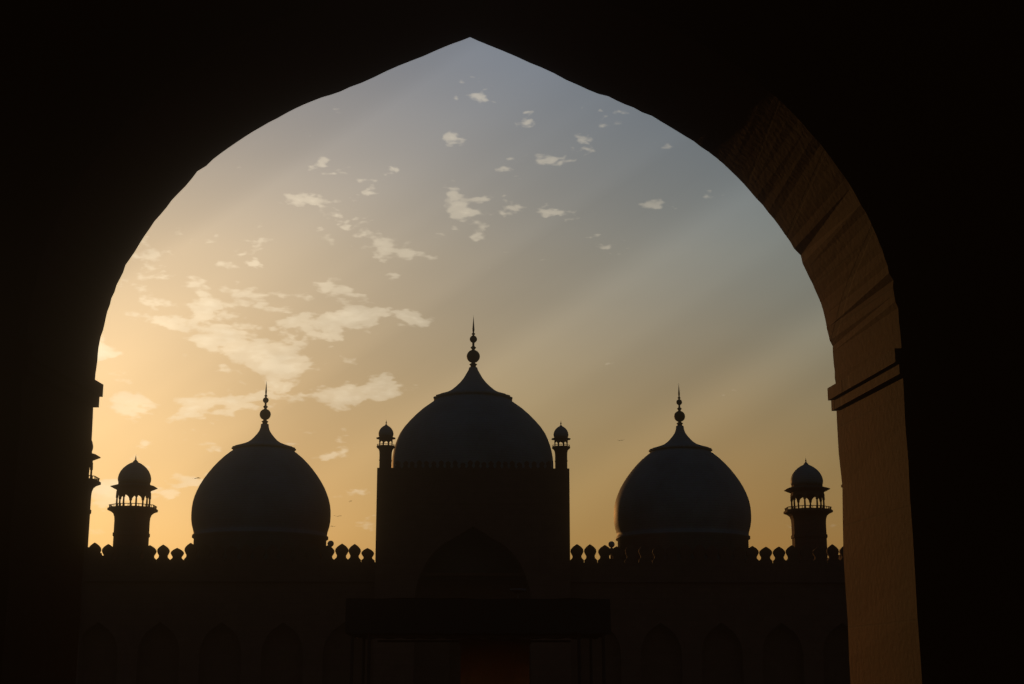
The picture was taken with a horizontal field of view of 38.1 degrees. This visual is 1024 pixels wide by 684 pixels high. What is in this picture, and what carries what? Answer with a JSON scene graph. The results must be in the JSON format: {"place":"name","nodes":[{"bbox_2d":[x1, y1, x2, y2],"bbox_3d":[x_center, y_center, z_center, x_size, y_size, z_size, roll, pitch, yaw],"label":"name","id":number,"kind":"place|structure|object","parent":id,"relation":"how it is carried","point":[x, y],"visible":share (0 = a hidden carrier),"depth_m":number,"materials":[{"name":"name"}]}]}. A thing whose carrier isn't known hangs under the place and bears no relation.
{"place":"outdoors","nodes":[
{"label":"outdoors","id":0,"kind":"place"},
{"bbox_2d":[88,37,842,562],"label":"sky","id":1,"kind":"structure","parent":0,"point":[341,255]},
{"bbox_2d":[373,468,570,683],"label":"central facade","id":2,"kind":"structure","parent":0,"point":[430,531],"depth_m":162.84,"materials":[{"name":"brown stone"}]},
{"bbox_2d":[395,499,549,683],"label":"facade frame","id":3,"kind":"object","parent":2,"relation":"attached to","point":[544,502],"visible":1,"depth_m":162.24,"materials":[{"name":"red stone"}]},
{"bbox_2d":[395,460,551,467],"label":"pishtaq merlons","id":4,"kind":"object","parent":2,"relation":"on","point":[477,463],"visible":1,"depth_m":164.09,"materials":[{"name":"black stone"}]},
{"bbox_2d":[552,444,569,467],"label":"turret shaft","id":5,"kind":"object","parent":2,"relation":"on","point":[561,460],"visible":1,"depth_m":164.87,"materials":[{"name":"black stone"}]},
{"bbox_2d":[554,439,567,445],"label":"arcade","id":6,"kind":"object","parent":5,"relation":"on","point":[558,441],"visible":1,"depth_m":165.47},
{"bbox_2d":[551,436,570,440],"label":"eave","id":7,"kind":"object","parent":6,"relation":"on","point":[560,437],"visible":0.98,"depth_m":165.26,"materials":[{"name":"black stone"}]},
{"bbox_2d":[553,425,567,435],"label":"small dome","id":8,"kind":"structure","parent":7,"relation":"on","point":[560,430],"depth_m":165.47,"materials":[{"name":"black stone"}]},
{"bbox_2d":[0,0,1023,683],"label":"archway wall","id":9,"kind":"structure","parent":0,"point":[868,154],"depth_m":15.37,"materials":[{"name":"black stone"}]},
{"bbox_2d":[0,343,933,410],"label":"impost molding","id":10,"kind":"structure","parent":9,"relation":"attached to","point":[55,371],"depth_m":15.11,"materials":[{"name":"brown stone"}]},
{"label":"courtyard paving","id":11,"kind":"structure","parent":0,"visible":0},
{"bbox_2d":[76,475,100,683],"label":"minaret shaft","id":12,"kind":"object","parent":11,"relation":"on","point":[93,483],"visible":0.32,"depth_m":161.57,"materials":[{"name":"brown stone"}]},
{"bbox_2d":[90,459,92,477],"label":"minaret chhatri","id":13,"kind":"object","parent":12,"relation":"on","point":[91,465],"visible":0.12,"depth_m":165.50,"materials":[{"name":"brown stone"}]},
{"bbox_2d":[91,452,100,460],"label":"eave","id":14,"kind":"object","parent":13,"relation":"on","point":[94,457],"visible":0.13,"depth_m":164.91,"materials":[{"name":"black stone"}]},
{"bbox_2d":[107,503,157,558],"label":"minaret shaft","id":15,"kind":"object","parent":11,"relation":"on","point":[131,525],"visible":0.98,"depth_m":188.51,"materials":[{"name":"brown stone"}]},
{"bbox_2d":[116,488,150,506],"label":"arcade","id":16,"kind":"object","parent":15,"relation":"on","point":[135,492],"visible":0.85,"depth_m":190.25},
{"bbox_2d":[110,481,157,491],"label":"eave","id":17,"kind":"object","parent":16,"relation":"on","point":[134,484],"visible":0.84,"depth_m":189.72,"materials":[{"name":"brown stone"}]},
{"bbox_2d":[118,459,150,482],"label":"small dome","id":18,"kind":"structure","parent":17,"relation":"on","point":[135,470],"depth_m":190.37,"materials":[{"name":"grey stone"}]},
{"bbox_2d":[377,443,394,467],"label":"turret shaft","id":19,"kind":"object","parent":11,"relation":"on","point":[385,456],"visible":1,"depth_m":164.37,"materials":[{"name":"black stone"}]},
{"bbox_2d":[379,438,392,444],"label":"arcade","id":20,"kind":"object","parent":19,"relation":"on","point":[383,440],"visible":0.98,"depth_m":164.97},
{"bbox_2d":[376,435,394,439],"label":"eave","id":21,"kind":"object","parent":20,"relation":"on","point":[386,436],"visible":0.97,"depth_m":164.74,"materials":[{"name":"black stone"}]},
{"bbox_2d":[378,424,393,435],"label":"small dome","id":22,"kind":"structure","parent":21,"relation":"on","point":[386,429],"depth_m":164.98,"materials":[{"name":"black stone"}]},
{"bbox_2d":[82,562,850,683],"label":"prayer hall wings","id":23,"kind":"object","parent":11,"relation":"on","point":[295,633],"visible":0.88,"depth_m":162.62},
{"bbox_2d":[191,446,330,561],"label":"dome","id":24,"kind":"structure","parent":23,"relation":"on","point":[264,497],"depth_m":171.07,"materials":[{"name":"stone"}]},
{"bbox_2d":[231,424,295,450],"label":"dome cap","id":25,"kind":"object","parent":24,"relation":"on","point":[264,436],"visible":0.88,"depth_m":177.49,"materials":[{"name":"stone"}]},
{"bbox_2d":[260,381,270,423],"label":"finial","id":26,"kind":"object","parent":25,"relation":"on","point":[265,414],"visible":1,"depth_m":179.59,"materials":[{"name":"black metal"}]},
{"bbox_2d":[83,579,844,582],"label":"cornice","id":27,"kind":"structure","parent":23,"relation":"attached to","point":[373,580],"depth_m":162.53,"materials":[{"name":"brown stone"}]},
{"bbox_2d":[85,543,843,562],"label":"battlements","id":28,"kind":"object","parent":23,"relation":"on","point":[699,551],"visible":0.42,"depth_m":163.73,"materials":[{"name":"brown stone"}]},
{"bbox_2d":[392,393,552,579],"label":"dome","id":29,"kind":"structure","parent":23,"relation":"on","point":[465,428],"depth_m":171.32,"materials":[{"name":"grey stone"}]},
{"bbox_2d":[433,367,512,400],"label":"dome cap","id":30,"kind":"object","parent":29,"relation":"on","point":[472,381],"visible":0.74,"depth_m":179.13,"materials":[{"name":"black stone"}]},
{"bbox_2d":[467,315,479,366],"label":"finial","id":31,"kind":"object","parent":30,"relation":"on","point":[473,356],"visible":1,"depth_m":181.82,"materials":[{"name":"black metal"}]},
{"bbox_2d":[608,541,614,559],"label":"parapet ball pinnacle","id":32,"kind":"object","parent":23,"relation":"on","point":[611,544],"visible":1,"depth_m":165.13,"materials":[{"name":"stone"}]},
{"bbox_2d":[614,447,750,562],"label":"dome","id":33,"kind":"structure","parent":23,"relation":"on","point":[678,498],"depth_m":172.35,"materials":[{"name":"stone"}]},
{"bbox_2d":[649,425,711,452],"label":"dome cap","id":34,"kind":"object","parent":33,"relation":"on","point":[680,438],"visible":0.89,"depth_m":178.81,"materials":[{"name":"stone"}]},
{"bbox_2d":[674,387,684,425],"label":"finial","id":35,"kind":"object","parent":34,"relation":"on","point":[679,415],"visible":1,"depth_m":180.87,"materials":[{"name":"black metal"}]},
{"bbox_2d":[349,632,605,683],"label":"canopy steel frame","id":36,"kind":"object","parent":11,"relation":"on","point":[476,636],"visible":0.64,"depth_m":39.31,"materials":[{"name":"black metal"}]},
{"bbox_2d":[345,598,610,638],"bbox_3d":[-0.956,7.782,41.554,7.076,0.949,4.720,0,-13,-1],"label":"canopy","id":37,"kind":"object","parent":36,"relation":"on","point":[585,618],"depth_m":39.29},
{"bbox_2d":[459,639,530,683],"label":"doorway","id":38,"kind":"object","parent":36,"relation":"attached to","point":[494,661],"visible":1,"depth_m":40.48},
{"bbox_2d":[783,505,832,560],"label":"minaret shaft","id":39,"kind":"object","parent":11,"relation":"on","point":[808,526],"visible":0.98,"depth_m":190.72,"materials":[{"name":"brown stone"}]},
{"bbox_2d":[790,490,824,508],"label":"arcade","id":40,"kind":"object","parent":39,"relation":"on","point":[799,495],"visible":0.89,"depth_m":192.50},
{"bbox_2d":[784,483,829,493],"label":"eave","id":41,"kind":"object","parent":40,"relation":"on","point":[805,486],"visible":0.85,"depth_m":191.94,"materials":[{"name":"brown stone"}]},
{"bbox_2d":[790,462,822,485],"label":"small dome","id":42,"kind":"structure","parent":41,"relation":"on","point":[806,472],"depth_m":192.58,"materials":[{"name":"grey stone"}]}
]}

